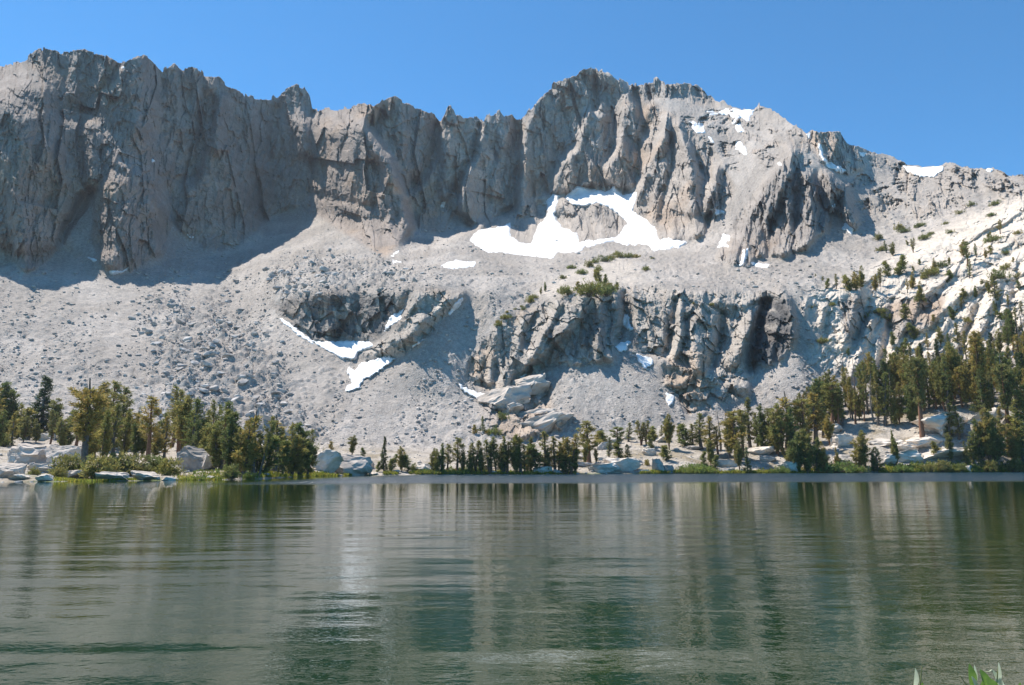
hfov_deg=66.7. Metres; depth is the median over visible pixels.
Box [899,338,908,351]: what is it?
young pine
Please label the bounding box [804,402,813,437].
pine tree
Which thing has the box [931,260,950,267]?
shrub
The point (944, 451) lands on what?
shore rock
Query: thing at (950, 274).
young pine
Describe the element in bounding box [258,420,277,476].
pine tree
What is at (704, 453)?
young pine
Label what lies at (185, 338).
boulder
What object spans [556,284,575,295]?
shrub
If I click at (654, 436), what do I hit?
young pine
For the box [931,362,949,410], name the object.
pine tree
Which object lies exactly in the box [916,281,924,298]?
pine tree
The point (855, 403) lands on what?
pine tree
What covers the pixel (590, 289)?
shrub
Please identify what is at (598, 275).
young pine
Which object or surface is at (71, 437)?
pine tree
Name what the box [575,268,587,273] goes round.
shrub
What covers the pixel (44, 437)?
shore rock
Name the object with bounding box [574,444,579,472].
pine tree
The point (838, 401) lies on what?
pine tree
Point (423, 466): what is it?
shore rock
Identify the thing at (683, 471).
willow bush
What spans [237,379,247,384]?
boulder
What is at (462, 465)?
pine tree
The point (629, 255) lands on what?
shrub
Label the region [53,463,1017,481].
shore grass
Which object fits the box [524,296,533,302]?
shrub
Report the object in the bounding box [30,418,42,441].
pine tree
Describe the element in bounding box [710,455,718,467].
young pine
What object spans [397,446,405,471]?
pine tree
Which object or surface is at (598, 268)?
shrub
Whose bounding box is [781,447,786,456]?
young pine
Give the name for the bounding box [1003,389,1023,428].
pine tree
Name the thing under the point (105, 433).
pine tree
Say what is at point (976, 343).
pine tree
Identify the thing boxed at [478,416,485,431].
fir tree
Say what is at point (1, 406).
pine tree
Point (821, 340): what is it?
shrub
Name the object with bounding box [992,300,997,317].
pine tree
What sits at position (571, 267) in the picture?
shrub
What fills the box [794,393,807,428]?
fir tree
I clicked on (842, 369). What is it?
pine tree
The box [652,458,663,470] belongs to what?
shore rock
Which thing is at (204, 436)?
pine tree
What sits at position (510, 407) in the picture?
fallen slab
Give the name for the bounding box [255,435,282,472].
young pine
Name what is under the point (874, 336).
granite hillside
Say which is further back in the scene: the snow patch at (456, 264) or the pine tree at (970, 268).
the snow patch at (456, 264)
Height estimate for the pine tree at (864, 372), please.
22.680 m
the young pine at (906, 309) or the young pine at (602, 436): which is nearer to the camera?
the young pine at (602, 436)
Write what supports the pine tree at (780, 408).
on the shore ground at (869, 427)
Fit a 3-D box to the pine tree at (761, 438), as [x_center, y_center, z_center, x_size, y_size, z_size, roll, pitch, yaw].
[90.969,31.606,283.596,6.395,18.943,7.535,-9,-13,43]
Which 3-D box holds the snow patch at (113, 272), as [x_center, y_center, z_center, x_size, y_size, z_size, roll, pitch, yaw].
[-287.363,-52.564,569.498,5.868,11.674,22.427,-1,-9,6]
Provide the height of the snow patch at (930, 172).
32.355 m
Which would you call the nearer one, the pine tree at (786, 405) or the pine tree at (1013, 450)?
the pine tree at (1013, 450)
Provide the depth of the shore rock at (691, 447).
288.21 m
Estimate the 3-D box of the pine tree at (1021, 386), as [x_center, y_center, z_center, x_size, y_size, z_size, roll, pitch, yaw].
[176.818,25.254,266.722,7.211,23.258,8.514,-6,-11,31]
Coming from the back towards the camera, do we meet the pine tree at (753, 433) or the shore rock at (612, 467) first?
the pine tree at (753, 433)
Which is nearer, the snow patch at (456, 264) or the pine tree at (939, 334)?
the pine tree at (939, 334)
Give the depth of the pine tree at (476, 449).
247.62 m
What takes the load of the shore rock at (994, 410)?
on the shore ground at (869, 427)
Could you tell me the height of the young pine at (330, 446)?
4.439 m
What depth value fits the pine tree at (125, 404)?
265.53 m
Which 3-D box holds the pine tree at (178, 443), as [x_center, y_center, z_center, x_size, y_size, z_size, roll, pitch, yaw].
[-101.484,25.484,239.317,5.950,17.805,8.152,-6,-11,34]
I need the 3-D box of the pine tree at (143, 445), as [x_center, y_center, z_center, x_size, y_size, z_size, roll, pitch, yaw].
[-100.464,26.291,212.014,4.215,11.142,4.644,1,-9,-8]
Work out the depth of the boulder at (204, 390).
340.82 m
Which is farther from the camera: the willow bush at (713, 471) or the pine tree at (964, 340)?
the pine tree at (964, 340)
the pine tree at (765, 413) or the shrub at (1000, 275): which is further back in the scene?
the shrub at (1000, 275)
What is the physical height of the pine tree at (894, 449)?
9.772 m
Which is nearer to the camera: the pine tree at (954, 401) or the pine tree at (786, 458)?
the pine tree at (786, 458)
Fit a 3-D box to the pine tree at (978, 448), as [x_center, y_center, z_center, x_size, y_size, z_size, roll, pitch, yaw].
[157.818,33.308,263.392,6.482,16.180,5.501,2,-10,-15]
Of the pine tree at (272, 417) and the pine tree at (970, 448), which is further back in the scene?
the pine tree at (970, 448)
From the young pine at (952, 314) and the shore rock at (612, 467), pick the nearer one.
the shore rock at (612, 467)
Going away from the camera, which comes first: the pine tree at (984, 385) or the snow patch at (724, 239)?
the pine tree at (984, 385)
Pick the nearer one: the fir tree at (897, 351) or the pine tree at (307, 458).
the pine tree at (307, 458)
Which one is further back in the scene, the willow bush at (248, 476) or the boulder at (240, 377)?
the boulder at (240, 377)
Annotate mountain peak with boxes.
[517,67,1023,266]
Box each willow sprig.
[914,666,922,684]
[960,662,1020,684]
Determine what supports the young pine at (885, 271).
on the granite hillside
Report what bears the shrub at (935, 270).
on the granite hillside
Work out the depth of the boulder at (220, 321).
477.61 m
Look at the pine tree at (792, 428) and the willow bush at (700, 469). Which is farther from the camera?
the pine tree at (792, 428)
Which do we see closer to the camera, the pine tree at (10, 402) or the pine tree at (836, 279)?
the pine tree at (10, 402)
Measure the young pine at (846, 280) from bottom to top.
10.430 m
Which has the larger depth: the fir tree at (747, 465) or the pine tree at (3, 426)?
the fir tree at (747, 465)
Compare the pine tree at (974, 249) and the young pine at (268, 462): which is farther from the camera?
the pine tree at (974, 249)
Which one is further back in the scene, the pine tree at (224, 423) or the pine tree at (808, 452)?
the pine tree at (808, 452)
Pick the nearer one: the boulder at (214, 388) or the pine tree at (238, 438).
the pine tree at (238, 438)
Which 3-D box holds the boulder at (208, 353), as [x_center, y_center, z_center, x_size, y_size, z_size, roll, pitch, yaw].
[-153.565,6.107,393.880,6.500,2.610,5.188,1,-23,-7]
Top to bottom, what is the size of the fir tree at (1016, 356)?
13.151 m
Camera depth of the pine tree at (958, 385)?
293.19 m
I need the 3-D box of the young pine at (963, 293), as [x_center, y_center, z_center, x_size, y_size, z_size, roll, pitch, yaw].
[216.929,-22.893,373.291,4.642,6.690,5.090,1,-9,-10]
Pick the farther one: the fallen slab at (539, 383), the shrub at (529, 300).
the shrub at (529, 300)
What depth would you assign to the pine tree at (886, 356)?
320.18 m
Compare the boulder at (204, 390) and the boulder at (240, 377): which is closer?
the boulder at (204, 390)
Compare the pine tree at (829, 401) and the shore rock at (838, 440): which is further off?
the pine tree at (829, 401)
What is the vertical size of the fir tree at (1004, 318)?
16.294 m
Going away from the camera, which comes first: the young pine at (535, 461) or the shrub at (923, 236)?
the young pine at (535, 461)
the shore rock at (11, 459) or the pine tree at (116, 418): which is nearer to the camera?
the shore rock at (11, 459)
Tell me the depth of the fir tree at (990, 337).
322.25 m
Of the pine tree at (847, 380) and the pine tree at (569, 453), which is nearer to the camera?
the pine tree at (569, 453)
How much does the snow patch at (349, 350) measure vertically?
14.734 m
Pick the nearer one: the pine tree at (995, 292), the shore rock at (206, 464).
the shore rock at (206, 464)
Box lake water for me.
[0,472,1023,684]
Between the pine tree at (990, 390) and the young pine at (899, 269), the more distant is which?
the young pine at (899, 269)
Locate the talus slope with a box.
[0,83,1023,454]
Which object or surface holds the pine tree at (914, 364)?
on the shore ground at (869, 427)
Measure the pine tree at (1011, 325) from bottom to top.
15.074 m
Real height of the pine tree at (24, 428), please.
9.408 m
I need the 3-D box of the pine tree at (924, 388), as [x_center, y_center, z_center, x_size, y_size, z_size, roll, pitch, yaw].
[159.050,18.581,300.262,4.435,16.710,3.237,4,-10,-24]
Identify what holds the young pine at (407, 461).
on the shore ground at (869, 427)
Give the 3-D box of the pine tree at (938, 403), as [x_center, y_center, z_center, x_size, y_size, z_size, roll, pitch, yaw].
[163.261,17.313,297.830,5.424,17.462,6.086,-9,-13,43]
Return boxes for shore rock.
[0,462,26,477]
[7,443,46,464]
[7,456,14,462]
[8,474,30,478]
[27,462,63,472]
[35,474,53,480]
[40,433,55,440]
[45,444,80,461]
[66,470,82,477]
[95,471,129,479]
[130,470,159,479]
[162,477,177,479]
[176,445,214,471]
[201,455,211,468]
[314,449,343,472]
[336,454,372,475]
[409,463,430,469]
[532,466,552,473]
[577,461,593,465]
[588,462,621,472]
[597,442,611,449]
[597,456,610,460]
[602,457,640,470]
[606,438,621,442]
[642,448,656,454]
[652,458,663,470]
[655,436,666,441]
[663,465,673,471]
[684,446,701,448]
[717,459,741,466]
[745,446,773,454]
[759,455,776,461]
[780,461,797,472]
[818,423,842,432]
[829,434,854,447]
[832,454,857,464]
[868,438,904,445]
[877,454,896,463]
[888,450,923,462]
[897,444,918,450]
[904,434,945,447]
[911,411,967,436]
[922,447,974,459]
[967,411,992,423]
[991,407,1023,431]
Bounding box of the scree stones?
[0,191,1016,468]
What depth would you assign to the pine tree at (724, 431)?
276.42 m
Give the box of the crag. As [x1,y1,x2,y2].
[467,286,945,441]
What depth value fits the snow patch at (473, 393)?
357.61 m
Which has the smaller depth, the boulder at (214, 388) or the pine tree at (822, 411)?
the pine tree at (822, 411)
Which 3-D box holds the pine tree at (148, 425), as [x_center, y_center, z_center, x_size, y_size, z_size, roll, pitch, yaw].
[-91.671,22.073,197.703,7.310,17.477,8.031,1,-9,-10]
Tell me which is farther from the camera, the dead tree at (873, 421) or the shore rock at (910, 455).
the dead tree at (873, 421)
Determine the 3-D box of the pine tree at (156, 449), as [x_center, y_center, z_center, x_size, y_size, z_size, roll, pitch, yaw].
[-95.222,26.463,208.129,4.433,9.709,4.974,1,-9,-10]
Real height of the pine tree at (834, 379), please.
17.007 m
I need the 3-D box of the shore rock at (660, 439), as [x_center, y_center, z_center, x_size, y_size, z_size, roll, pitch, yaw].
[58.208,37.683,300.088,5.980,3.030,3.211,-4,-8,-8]
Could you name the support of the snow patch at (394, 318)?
on the rock band
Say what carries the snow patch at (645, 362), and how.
on the talus slope
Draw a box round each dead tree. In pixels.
[717,413,721,450]
[867,373,874,422]
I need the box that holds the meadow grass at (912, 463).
[189,459,1023,479]
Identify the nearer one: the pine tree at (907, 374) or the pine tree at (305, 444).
the pine tree at (305, 444)
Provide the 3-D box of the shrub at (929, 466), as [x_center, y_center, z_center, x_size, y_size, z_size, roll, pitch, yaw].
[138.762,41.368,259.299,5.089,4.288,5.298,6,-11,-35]
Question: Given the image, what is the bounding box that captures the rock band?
[275,287,462,358]
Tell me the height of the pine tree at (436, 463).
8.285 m
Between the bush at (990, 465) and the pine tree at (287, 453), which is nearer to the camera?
the pine tree at (287, 453)
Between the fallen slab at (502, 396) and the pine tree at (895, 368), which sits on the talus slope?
the pine tree at (895, 368)
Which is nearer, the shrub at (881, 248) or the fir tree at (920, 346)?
the fir tree at (920, 346)
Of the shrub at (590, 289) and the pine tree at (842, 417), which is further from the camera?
the shrub at (590, 289)
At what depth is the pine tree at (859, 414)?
308.32 m
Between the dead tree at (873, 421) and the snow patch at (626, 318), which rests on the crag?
the snow patch at (626, 318)
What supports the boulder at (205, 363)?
on the talus slope
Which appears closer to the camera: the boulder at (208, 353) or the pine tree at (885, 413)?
the pine tree at (885, 413)
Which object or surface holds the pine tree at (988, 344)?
on the talus slope
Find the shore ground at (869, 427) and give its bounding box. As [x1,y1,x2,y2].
[0,399,1023,481]
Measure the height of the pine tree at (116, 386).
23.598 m
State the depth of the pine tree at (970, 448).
262.36 m
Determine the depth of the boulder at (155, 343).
411.25 m
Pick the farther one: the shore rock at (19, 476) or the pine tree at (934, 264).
the pine tree at (934, 264)
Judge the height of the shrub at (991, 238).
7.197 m
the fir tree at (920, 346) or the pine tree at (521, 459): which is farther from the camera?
the fir tree at (920, 346)
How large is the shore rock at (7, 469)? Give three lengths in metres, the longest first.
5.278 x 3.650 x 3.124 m
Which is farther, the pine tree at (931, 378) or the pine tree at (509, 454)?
the pine tree at (931, 378)
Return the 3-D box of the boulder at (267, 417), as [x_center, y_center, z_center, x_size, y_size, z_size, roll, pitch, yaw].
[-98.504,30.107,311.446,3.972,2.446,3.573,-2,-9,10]
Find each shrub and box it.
[27,465,41,474]
[410,463,416,470]
[484,425,501,435]
[496,411,509,419]
[500,313,512,319]
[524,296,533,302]
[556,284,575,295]
[566,263,576,268]
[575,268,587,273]
[575,278,603,296]
[584,259,593,266]
[594,264,602,270]
[595,283,616,296]
[597,255,613,261]
[603,279,620,290]
[608,253,617,259]
[615,250,626,257]
[624,252,634,257]
[815,337,830,343]
[872,232,882,240]
[873,307,888,313]
[875,244,884,250]
[880,313,892,320]
[893,222,905,229]
[895,226,911,232]
[913,221,925,227]
[913,293,926,302]
[917,232,931,239]
[919,462,938,471]
[920,265,939,276]
[920,273,927,279]
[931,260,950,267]
[962,316,972,323]
[966,200,976,206]
[983,232,1003,243]
[985,212,996,216]
[987,268,1011,278]
[988,199,1001,206]
[999,263,1010,270]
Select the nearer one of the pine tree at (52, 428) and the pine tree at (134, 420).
the pine tree at (134, 420)
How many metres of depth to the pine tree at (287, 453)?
186.06 m
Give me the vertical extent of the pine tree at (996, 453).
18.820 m
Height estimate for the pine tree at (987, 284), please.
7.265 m
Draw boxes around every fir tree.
[18,375,53,432]
[378,436,389,470]
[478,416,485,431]
[624,444,632,457]
[741,446,752,472]
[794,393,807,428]
[869,363,882,411]
[869,447,886,472]
[872,360,888,411]
[894,346,900,357]
[918,342,929,368]
[919,358,935,408]
[930,338,939,369]
[968,368,991,412]
[987,332,993,350]
[991,348,998,365]
[1000,308,1019,342]
[1004,346,1013,366]
[1007,367,1021,405]
[1014,351,1018,365]
[1016,352,1023,382]
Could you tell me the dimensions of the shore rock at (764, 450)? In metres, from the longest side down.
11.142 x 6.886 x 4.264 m
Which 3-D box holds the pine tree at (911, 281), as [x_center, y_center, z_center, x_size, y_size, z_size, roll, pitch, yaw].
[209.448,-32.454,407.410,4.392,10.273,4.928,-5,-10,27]
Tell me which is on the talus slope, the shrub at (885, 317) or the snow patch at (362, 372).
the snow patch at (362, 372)
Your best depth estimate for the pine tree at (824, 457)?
259.21 m
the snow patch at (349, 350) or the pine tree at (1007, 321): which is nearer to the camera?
the pine tree at (1007, 321)
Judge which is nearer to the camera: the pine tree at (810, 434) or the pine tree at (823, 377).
the pine tree at (810, 434)
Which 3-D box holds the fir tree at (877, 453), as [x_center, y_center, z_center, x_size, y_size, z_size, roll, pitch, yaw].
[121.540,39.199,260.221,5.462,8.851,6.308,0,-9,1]
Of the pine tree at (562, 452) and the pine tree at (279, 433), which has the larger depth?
the pine tree at (562, 452)
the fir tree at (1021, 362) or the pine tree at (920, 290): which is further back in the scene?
the pine tree at (920, 290)
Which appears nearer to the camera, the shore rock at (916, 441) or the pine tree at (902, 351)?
the shore rock at (916, 441)
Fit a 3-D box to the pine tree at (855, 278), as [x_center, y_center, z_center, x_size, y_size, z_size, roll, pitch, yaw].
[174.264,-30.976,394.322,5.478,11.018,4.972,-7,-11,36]
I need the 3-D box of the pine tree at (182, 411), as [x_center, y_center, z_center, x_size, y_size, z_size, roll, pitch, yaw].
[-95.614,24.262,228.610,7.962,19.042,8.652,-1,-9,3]
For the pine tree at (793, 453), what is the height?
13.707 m
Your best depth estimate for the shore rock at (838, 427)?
301.02 m
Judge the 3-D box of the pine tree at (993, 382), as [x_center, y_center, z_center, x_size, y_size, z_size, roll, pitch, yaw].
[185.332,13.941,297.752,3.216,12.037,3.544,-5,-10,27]
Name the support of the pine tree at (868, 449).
on the shore ground at (869, 427)
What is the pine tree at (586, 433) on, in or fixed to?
on the shore ground at (869, 427)
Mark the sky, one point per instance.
(923, 83)
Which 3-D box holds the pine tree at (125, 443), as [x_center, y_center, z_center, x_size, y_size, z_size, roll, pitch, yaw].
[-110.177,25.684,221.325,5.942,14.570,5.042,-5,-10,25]
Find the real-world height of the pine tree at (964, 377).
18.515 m
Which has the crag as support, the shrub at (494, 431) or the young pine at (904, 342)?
the shrub at (494, 431)
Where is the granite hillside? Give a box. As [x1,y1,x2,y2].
[803,196,1023,375]
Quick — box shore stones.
[0,411,1018,481]
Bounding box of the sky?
[0,0,1023,175]
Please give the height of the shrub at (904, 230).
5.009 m
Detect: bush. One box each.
[0,434,15,446]
[46,452,84,474]
[51,466,68,477]
[77,453,124,479]
[104,450,151,475]
[145,454,172,472]
[150,456,186,475]
[220,462,241,479]
[242,472,258,478]
[675,467,693,473]
[682,463,713,473]
[701,467,717,473]
[771,464,789,472]
[815,459,855,472]
[837,459,854,466]
[847,465,871,472]
[890,463,913,472]
[933,458,953,472]
[954,463,966,471]
[983,459,1002,471]
[1003,458,1023,471]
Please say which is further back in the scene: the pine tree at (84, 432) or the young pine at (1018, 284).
the young pine at (1018, 284)
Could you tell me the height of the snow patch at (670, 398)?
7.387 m
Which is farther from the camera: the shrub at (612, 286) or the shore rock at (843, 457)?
the shrub at (612, 286)
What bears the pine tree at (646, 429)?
on the shore ground at (869, 427)
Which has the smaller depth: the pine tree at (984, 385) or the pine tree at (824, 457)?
the pine tree at (824, 457)
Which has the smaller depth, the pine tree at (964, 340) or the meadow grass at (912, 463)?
the meadow grass at (912, 463)
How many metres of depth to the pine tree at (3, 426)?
244.70 m
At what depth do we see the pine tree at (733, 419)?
272.73 m
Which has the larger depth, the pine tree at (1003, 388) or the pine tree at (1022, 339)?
the pine tree at (1022, 339)
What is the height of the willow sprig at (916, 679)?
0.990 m
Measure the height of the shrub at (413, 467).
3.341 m
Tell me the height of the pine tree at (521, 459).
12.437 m
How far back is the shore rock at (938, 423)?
276.34 m
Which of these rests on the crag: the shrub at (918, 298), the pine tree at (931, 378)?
the shrub at (918, 298)
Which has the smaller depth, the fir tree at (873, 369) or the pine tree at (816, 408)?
the pine tree at (816, 408)
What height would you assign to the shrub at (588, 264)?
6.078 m
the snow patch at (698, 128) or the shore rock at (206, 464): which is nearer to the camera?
the shore rock at (206, 464)
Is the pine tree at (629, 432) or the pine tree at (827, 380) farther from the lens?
the pine tree at (827, 380)
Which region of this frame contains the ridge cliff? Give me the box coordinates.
[0,47,516,271]
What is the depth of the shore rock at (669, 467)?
256.19 m
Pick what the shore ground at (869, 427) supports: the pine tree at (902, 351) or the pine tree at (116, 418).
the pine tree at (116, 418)
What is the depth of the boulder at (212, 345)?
412.05 m
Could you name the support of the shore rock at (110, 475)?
on the shore ground at (869, 427)
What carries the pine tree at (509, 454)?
on the shore ground at (869, 427)
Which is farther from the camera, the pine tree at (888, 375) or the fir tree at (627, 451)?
the pine tree at (888, 375)
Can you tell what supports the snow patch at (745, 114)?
on the mountain peak
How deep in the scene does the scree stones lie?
392.04 m
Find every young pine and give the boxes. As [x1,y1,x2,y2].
[14,407,41,439]
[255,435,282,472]
[278,440,291,472]
[328,441,333,449]
[360,448,365,456]
[376,461,380,471]
[387,454,397,470]
[400,454,411,471]
[472,424,477,433]
[522,449,535,470]
[524,443,543,470]
[556,448,580,473]
[594,270,601,283]
[596,430,608,443]
[602,274,608,285]
[610,443,623,457]
[646,434,654,447]
[649,426,658,440]
[659,445,671,460]
[676,423,691,446]
[698,451,707,463]
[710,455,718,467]
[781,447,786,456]
[824,278,829,288]
[841,274,853,290]
[881,260,891,276]
[889,332,896,346]
[893,254,907,275]
[899,303,910,319]
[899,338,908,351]
[906,322,919,338]
[929,441,940,456]
[946,306,958,319]
[947,269,953,278]
[958,288,968,301]
[986,245,992,254]
[995,310,1004,319]
[1016,280,1021,289]
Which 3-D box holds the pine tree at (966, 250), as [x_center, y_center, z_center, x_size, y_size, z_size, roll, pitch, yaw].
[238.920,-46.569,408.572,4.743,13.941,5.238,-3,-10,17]
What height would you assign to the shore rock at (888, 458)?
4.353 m
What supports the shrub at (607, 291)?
on the crag
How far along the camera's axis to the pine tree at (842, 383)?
326.71 m
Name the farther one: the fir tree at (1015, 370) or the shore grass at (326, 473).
the fir tree at (1015, 370)
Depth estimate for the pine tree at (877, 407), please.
299.85 m
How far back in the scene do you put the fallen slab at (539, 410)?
338.66 m
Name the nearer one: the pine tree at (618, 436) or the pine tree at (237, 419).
the pine tree at (237, 419)
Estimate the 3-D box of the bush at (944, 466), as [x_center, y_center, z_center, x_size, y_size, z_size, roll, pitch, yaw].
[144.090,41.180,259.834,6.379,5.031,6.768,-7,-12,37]
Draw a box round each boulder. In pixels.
[145,329,152,333]
[150,341,160,344]
[175,318,184,323]
[183,336,192,341]
[198,388,208,392]
[200,384,208,387]
[201,360,212,366]
[203,351,215,357]
[208,342,216,347]
[210,385,218,390]
[215,319,225,323]
[222,353,233,356]
[231,396,243,401]
[235,375,246,380]
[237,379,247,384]
[262,415,270,420]
[270,391,280,394]
[319,266,329,271]
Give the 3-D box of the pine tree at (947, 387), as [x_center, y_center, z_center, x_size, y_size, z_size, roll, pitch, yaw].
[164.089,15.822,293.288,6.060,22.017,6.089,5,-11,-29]
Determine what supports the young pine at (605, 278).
on the crag
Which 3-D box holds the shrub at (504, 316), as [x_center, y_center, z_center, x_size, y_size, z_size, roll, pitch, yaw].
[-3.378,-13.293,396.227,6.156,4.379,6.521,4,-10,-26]
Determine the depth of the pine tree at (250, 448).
156.00 m
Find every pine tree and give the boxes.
[0,381,23,436]
[0,388,6,414]
[0,408,10,445]
[5,412,20,444]
[8,404,24,438]
[18,416,30,441]
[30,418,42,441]
[47,397,63,438]
[47,409,58,443]
[54,417,71,445]
[64,409,75,444]
[66,409,84,445]
[67,378,110,465]
[72,399,115,454]
[88,421,101,457]
[94,379,119,448]
[97,409,114,456]
[104,380,128,440]
[108,402,125,454]
[113,385,134,443]
[115,408,133,453]
[128,413,140,451]
[129,421,142,454]
[135,418,147,454]
[138,395,162,461]
[151,424,163,456]
[156,412,169,450]
[160,414,172,457]
[166,384,185,447]
[170,399,187,452]
[173,394,199,445]
[179,397,207,445]
[191,418,208,447]
[195,409,212,444]
[197,423,211,455]
[205,422,224,467]
[206,399,222,428]
[211,400,233,469]
[214,409,237,466]
[220,413,238,465]
[230,412,243,467]
[230,416,260,474]
[231,427,249,474]
[245,410,264,473]
[255,438,263,471]
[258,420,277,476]
[264,416,277,470]
[270,415,286,471]
[280,426,291,473]
[285,422,309,474]
[285,441,295,474]
[287,421,318,476]
[295,436,311,473]
[303,429,319,474]
[346,435,356,454]
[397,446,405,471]
[428,448,435,469]
[432,448,440,470]
[438,443,445,470]
[444,443,453,469]
[451,437,466,470]
[459,443,466,469]
[463,443,475,470]
[468,440,483,471]
[475,440,485,471]
[481,437,497,473]
[484,442,495,472]
[491,444,499,470]
[496,435,509,471]
[498,441,514,472]
[501,438,509,471]
[508,434,522,471]
[513,437,529,474]
[522,444,529,471]
[534,431,553,465]
[546,448,551,470]
[549,436,561,468]
[554,442,564,469]
[559,441,571,473]
[562,433,581,473]
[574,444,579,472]
[575,420,605,462]
[582,442,588,462]
[593,448,598,461]
[605,437,612,456]
[610,426,624,456]
[624,423,632,441]
[632,420,646,445]
[641,420,651,444]
[662,414,675,449]
[686,424,697,445]
[690,412,705,448]
[700,416,718,449]
[705,439,715,464]
[711,426,722,453]
[719,410,749,459]
[720,417,736,457]
[732,439,743,469]
[736,409,749,457]
[739,396,754,447]
[750,403,768,446]
[751,413,758,446]
[763,403,789,455]
[764,408,771,442]
[774,391,795,449]
[779,407,787,450]
[783,444,791,461]
[784,406,799,447]
[785,434,805,470]
[788,398,813,432]
[795,428,815,470]
[802,387,809,410]
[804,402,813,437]
[805,392,825,443]
[809,378,825,423]
[811,437,823,472]
[817,397,826,437]
[819,382,844,423]
[819,384,828,415]
[819,441,830,469]
[821,375,826,393]
[822,414,834,445]
[826,372,830,415]
[830,374,840,400]
[830,389,846,431]
[834,274,838,288]
[834,447,841,464]
[836,386,845,425]
[840,362,845,392]
[840,371,846,406]
[843,367,855,409]
[847,384,853,419]
[847,432,868,467]
[850,271,860,290]
[851,388,858,423]
[852,385,862,419]
[854,364,866,390]
[858,265,865,288]
[858,430,871,466]
[859,377,865,411]
[859,389,867,421]
[860,360,872,413]
[865,351,872,373]
[868,362,875,403]
[869,451,877,471]
[870,274,878,290]
[871,370,882,425]
[877,267,882,286]
[877,348,895,397]
[877,365,882,410]
[877,371,892,425]
[883,240,887,252]
[884,367,894,398]
[887,389,901,426]
[888,242,895,255]
[888,354,894,390]
[889,438,899,463]
[890,352,901,386]
[891,382,904,423]
[894,352,909,396]
[899,345,909,359]
[899,363,911,386]
[900,356,913,394]
[900,379,924,424]
[905,279,908,292]
[905,355,929,437]
[907,344,914,357]
[908,271,915,287]
[909,238,916,252]
[913,346,921,370]
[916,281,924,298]
[921,375,928,410]
[924,333,929,348]
[926,351,933,368]
[928,362,937,409]
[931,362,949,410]
[932,258,937,268]
[932,369,944,408]
[935,326,944,345]
[939,356,955,411]
[940,352,955,401]
[941,342,959,398]
[943,403,954,435]
[943,433,953,461]
[948,371,958,406]
[951,323,962,349]
[951,405,964,439]
[952,366,967,407]
[955,362,971,407]
[957,355,971,385]
[958,239,965,256]
[960,241,969,265]
[961,330,967,358]
[961,441,970,464]
[966,259,972,277]
[966,330,988,409]
[966,357,983,405]
[966,432,977,463]
[967,418,985,462]
[973,244,977,256]
[973,286,977,296]
[973,406,999,460]
[979,412,1008,463]
[981,371,990,395]
[983,371,997,409]
[984,347,994,380]
[985,280,991,293]
[985,338,995,361]
[988,275,1001,306]
[990,363,1016,429]
[991,363,998,392]
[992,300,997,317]
[992,351,1020,400]
[993,328,1003,352]
[995,407,1005,437]
[996,219,1001,233]
[1002,325,1010,345]
[1002,423,1021,462]
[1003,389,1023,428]
[1005,309,1015,343]
[1007,318,1015,350]
[1010,408,1023,462]
[1011,335,1021,357]
[1012,307,1021,338]
[1015,383,1023,430]
[1018,301,1023,314]
[1018,331,1023,351]
[1020,368,1023,396]
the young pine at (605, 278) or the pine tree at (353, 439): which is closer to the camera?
the pine tree at (353, 439)
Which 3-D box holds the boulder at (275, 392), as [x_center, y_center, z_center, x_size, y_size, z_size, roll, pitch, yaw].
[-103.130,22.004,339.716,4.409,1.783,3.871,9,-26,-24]
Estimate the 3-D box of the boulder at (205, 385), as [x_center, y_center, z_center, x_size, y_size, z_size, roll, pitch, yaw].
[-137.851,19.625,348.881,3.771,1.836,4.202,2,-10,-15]
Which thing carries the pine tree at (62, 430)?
on the shore ground at (869, 427)
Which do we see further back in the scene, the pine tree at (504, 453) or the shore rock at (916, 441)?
the shore rock at (916, 441)
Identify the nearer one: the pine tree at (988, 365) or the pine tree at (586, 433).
the pine tree at (586, 433)
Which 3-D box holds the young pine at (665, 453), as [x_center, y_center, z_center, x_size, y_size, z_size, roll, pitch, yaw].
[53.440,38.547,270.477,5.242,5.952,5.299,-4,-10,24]
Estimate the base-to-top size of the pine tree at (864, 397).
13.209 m
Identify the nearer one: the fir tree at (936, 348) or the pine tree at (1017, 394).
the pine tree at (1017, 394)
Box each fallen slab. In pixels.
[476,384,531,410]
[505,402,523,412]
[511,373,551,396]
[518,408,556,414]
[519,410,574,432]
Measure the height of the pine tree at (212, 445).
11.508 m
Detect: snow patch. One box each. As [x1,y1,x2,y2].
[109,267,129,274]
[280,318,313,343]
[312,340,372,359]
[345,356,395,391]
[384,309,403,331]
[441,260,475,268]
[448,298,462,314]
[459,383,484,397]
[470,186,686,258]
[615,341,630,351]
[623,314,632,330]
[636,354,653,368]
[666,393,674,405]
[689,121,705,132]
[706,108,753,123]
[710,209,723,215]
[717,233,729,247]
[735,141,746,154]
[736,124,743,132]
[739,248,747,265]
[751,262,768,267]
[818,143,846,173]
[842,223,853,233]
[904,166,943,177]
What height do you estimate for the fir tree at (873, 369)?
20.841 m
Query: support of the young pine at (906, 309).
on the crag
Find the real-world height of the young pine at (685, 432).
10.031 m
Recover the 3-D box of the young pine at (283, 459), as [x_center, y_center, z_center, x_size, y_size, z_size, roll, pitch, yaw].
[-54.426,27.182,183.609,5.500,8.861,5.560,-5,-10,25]
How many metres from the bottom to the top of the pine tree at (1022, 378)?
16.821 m
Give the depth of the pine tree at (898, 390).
297.40 m
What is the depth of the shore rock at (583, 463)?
262.38 m
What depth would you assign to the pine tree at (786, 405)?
286.73 m
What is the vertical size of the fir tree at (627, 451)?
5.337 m
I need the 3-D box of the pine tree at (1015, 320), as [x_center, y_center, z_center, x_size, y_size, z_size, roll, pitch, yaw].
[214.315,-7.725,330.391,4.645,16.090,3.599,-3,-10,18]

